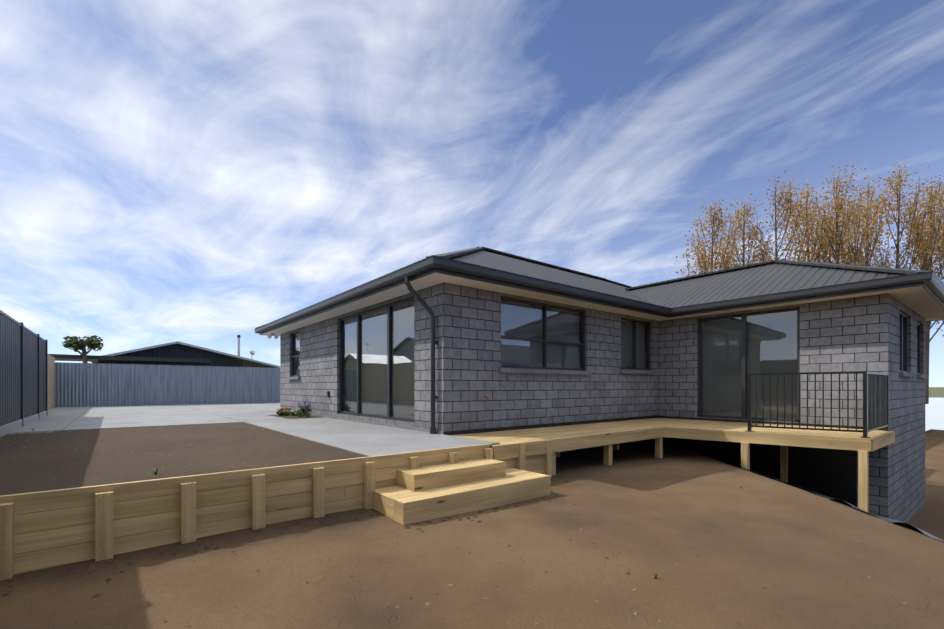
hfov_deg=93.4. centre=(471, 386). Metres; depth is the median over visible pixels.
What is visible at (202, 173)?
sky
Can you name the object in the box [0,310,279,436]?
fences
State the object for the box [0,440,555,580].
retaining wall
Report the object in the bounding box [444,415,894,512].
deck
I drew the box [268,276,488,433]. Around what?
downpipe
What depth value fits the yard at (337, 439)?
6.36 m
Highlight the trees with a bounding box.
[62,156,943,416]
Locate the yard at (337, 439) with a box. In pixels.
[0,403,499,495]
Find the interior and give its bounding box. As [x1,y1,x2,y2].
[343,300,796,418]
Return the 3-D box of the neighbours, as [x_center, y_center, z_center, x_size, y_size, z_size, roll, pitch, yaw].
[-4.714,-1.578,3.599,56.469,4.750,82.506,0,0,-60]
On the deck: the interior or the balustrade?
the balustrade
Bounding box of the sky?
[0,0,943,430]
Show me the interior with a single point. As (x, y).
(715, 356)
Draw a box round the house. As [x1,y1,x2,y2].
[255,246,943,522]
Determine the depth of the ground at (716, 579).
3.46 m
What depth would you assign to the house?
9.25 m
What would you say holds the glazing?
on the house
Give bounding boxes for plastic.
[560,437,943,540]
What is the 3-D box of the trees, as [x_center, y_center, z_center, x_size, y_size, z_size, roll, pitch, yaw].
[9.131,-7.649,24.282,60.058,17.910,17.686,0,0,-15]
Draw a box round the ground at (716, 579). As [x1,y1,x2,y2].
[0,387,943,628]
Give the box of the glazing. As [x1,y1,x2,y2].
[293,300,917,417]
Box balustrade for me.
[746,371,891,437]
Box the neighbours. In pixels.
[48,335,279,367]

